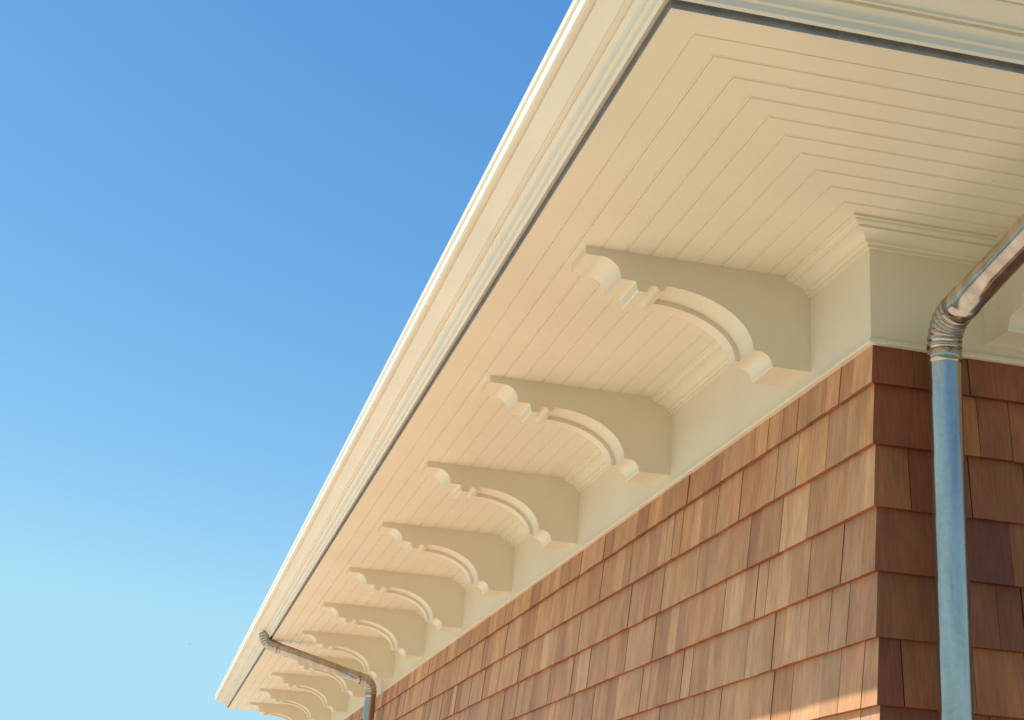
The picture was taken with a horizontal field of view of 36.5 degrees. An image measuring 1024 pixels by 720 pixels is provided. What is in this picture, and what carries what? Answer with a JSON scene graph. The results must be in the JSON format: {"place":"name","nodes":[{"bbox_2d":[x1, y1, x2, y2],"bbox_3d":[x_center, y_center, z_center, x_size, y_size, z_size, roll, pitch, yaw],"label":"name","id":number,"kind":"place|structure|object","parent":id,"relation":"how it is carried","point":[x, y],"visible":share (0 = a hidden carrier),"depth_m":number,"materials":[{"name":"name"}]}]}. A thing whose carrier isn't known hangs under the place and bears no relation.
{"place":"outdoors","nodes":[
{"label":"outdoors","id":0,"kind":"place"},
{"bbox_2d":[0,0,572,719],"label":"sky","id":1,"kind":"structure","parent":0,"point":[222,222],"materials":[{"name":"blue"}]},
{"label":"ground","id":2,"kind":"structure","parent":0,"visible":0},
{"bbox_3d":[3.940,3.974,10.314,9.360,3.120,12.576,8,-20,-12],"label":"wall sheathing","id":3,"kind":"object","parent":2,"relation":"on","visible":0},
{"bbox_2d":[345,345,879,719],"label":"long wall shingles","id":4,"kind":"object","parent":3,"relation":"attached to","point":[736,580],"visible":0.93,"depth_m":4.94,"materials":[{"name":"brown wood"}]},
{"bbox_2d":[330,249,1023,719],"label":"frieze board","id":5,"kind":"object","parent":3,"relation":"on","point":[866,299],"visible":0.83,"depth_m":4.80,"materials":[{"name":"beige paint"}]},
{"bbox_2d":[259,688,330,719],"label":"eave bracket","id":6,"kind":"object","parent":5,"relation":"attached to","point":[311,705],"visible":0.99,"depth_m":14.62,"materials":[{"name":"beige paint"}]},
{"bbox_2d":[270,672,348,713],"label":"eave bracket","id":7,"kind":"object","parent":5,"relation":"attached to","point":[330,694],"visible":0.97,"depth_m":13.49,"materials":[{"name":"beige paint"}]},
{"bbox_2d":[284,656,369,698],"bbox_3d":[-1.484,2.525,12.398,0.682,0.288,0.157,8,-20,-12],"label":"eave bracket","id":8,"kind":"object","parent":5,"relation":"attached to","point":[354,690],"visible":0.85,"depth_m":12.38,"materials":[{"name":"beige paint"}]},
{"bbox_2d":[300,630,394,680],"bbox_3d":[-1.198,2.147,11.267,0.682,0.288,0.157,8,-20,-12],"label":"eave bracket","id":9,"kind":"object","parent":5,"relation":"attached to","point":[374,657],"visible":0.98,"depth_m":11.23,"materials":[{"name":"beige paint"}]},
{"bbox_2d":[321,602,425,659],"bbox_3d":[-0.913,1.769,10.136,0.682,0.288,0.157,8,-20,-12],"label":"eave bracket","id":10,"kind":"object","parent":5,"relation":"attached to","point":[402,632],"visible":0.98,"depth_m":10.10,"materials":[{"name":"beige paint"}]},
{"bbox_2d":[346,567,464,631],"bbox_3d":[-0.628,1.391,9.005,0.682,0.288,0.157,8,-20,-12],"label":"eave bracket","id":11,"kind":"object","parent":5,"relation":"attached to","point":[438,601],"visible":0.97,"depth_m":8.97,"materials":[{"name":"beige paint"}]},
{"bbox_2d":[378,522,513,596],"bbox_3d":[-0.343,1.013,7.873,0.682,0.288,0.157,8,-20,-12],"label":"eave bracket","id":12,"kind":"object","parent":5,"relation":"attached to","point":[483,562],"visible":0.96,"depth_m":7.84,"materials":[{"name":"beige paint"}]},
{"bbox_2d":[421,461,579,550],"bbox_3d":[-0.057,0.635,6.742,0.682,0.288,0.157,8,-20,-12],"label":"eave bracket","id":13,"kind":"object","parent":5,"relation":"attached to","point":[544,509],"visible":0.98,"depth_m":6.71,"materials":[{"name":"beige paint"}]},
{"bbox_2d":[481,375,671,484],"bbox_3d":[0.228,0.257,5.611,0.682,0.288,0.157,8,-20,-12],"label":"eave bracket","id":14,"kind":"object","parent":5,"relation":"attached to","point":[628,436],"visible":0.98,"depth_m":5.58,"materials":[{"name":"beige paint"}]},
{"bbox_2d":[228,8,1023,710],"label":"soffit boards","id":15,"kind":"object","parent":5,"relation":"attached to","point":[714,140],"visible":0.77,"depth_m":4.07,"materials":[{"name":"beige paint"}]},
{"bbox_2d":[249,702,307,719],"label":"eave bracket","id":16,"kind":"object","parent":15,"relation":"attached to","point":[287,712],"visible":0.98,"depth_m":15.75,"materials":[{"name":"beige paint"}]},
{"bbox_2d":[215,0,1023,707],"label":"eave gutter","id":17,"kind":"object","parent":15,"relation":"on","point":[591,52],"visible":0.99,"depth_m":4.10,"materials":[{"name":"beige paint"}]},
{"bbox_2d":[259,632,376,719],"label":"downspout","id":18,"kind":"object","parent":17,"relation":"attached to","point":[367,682],"visible":0.98,"depth_m":11.62,"materials":[{"name":"metal"}]},
{"bbox_2d":[926,213,1023,719],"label":"downspout","id":19,"kind":"object","parent":17,"relation":"attached to","point":[980,285],"visible":1,"depth_m":3.82,"materials":[{"name":"metal"}]},
{"bbox_2d":[228,0,1023,707],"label":"vent strip","id":20,"kind":"object","parent":15,"relation":"on","point":[838,34],"visible":0.9,"depth_m":3.35,"materials":[{"name":"grey metal"}]},
{"bbox_2d":[571,245,810,387],"bbox_3d":[0.514,-0.122,4.480,0.682,0.288,0.157,8,-20,-12],"label":"eave bracket","id":21,"kind":"object","parent":5,"relation":"attached to","point":[755,325],"visible":1,"depth_m":4.45,"materials":[{"name":"beige paint"}]},
{"bbox_2d":[385,212,996,641],"bbox_3d":[4.051,2.243,10.921,9.564,0.060,12.780,8,-20,-12],"label":"crown moulding","id":22,"kind":"object","parent":5,"relation":"attached to","point":[847,242],"visible":0.34,"depth_m":4.29,"materials":[{"name":"beige paint"}]},
{"bbox_2d":[983,222,1023,350],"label":"eave bracket","id":23,"kind":"object","parent":5,"relation":"attached to","point":[1003,307],"visible":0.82,"depth_m":4.07,"materials":[{"name":"beige paint"}]},
{"bbox_2d":[872,345,1023,719],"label":"end wall shingles","id":24,"kind":"object","parent":3,"relation":"attached to","point":[993,404],"visible":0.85,"depth_m":3.95,"materials":[{"name":"brown wood"}]}
]}

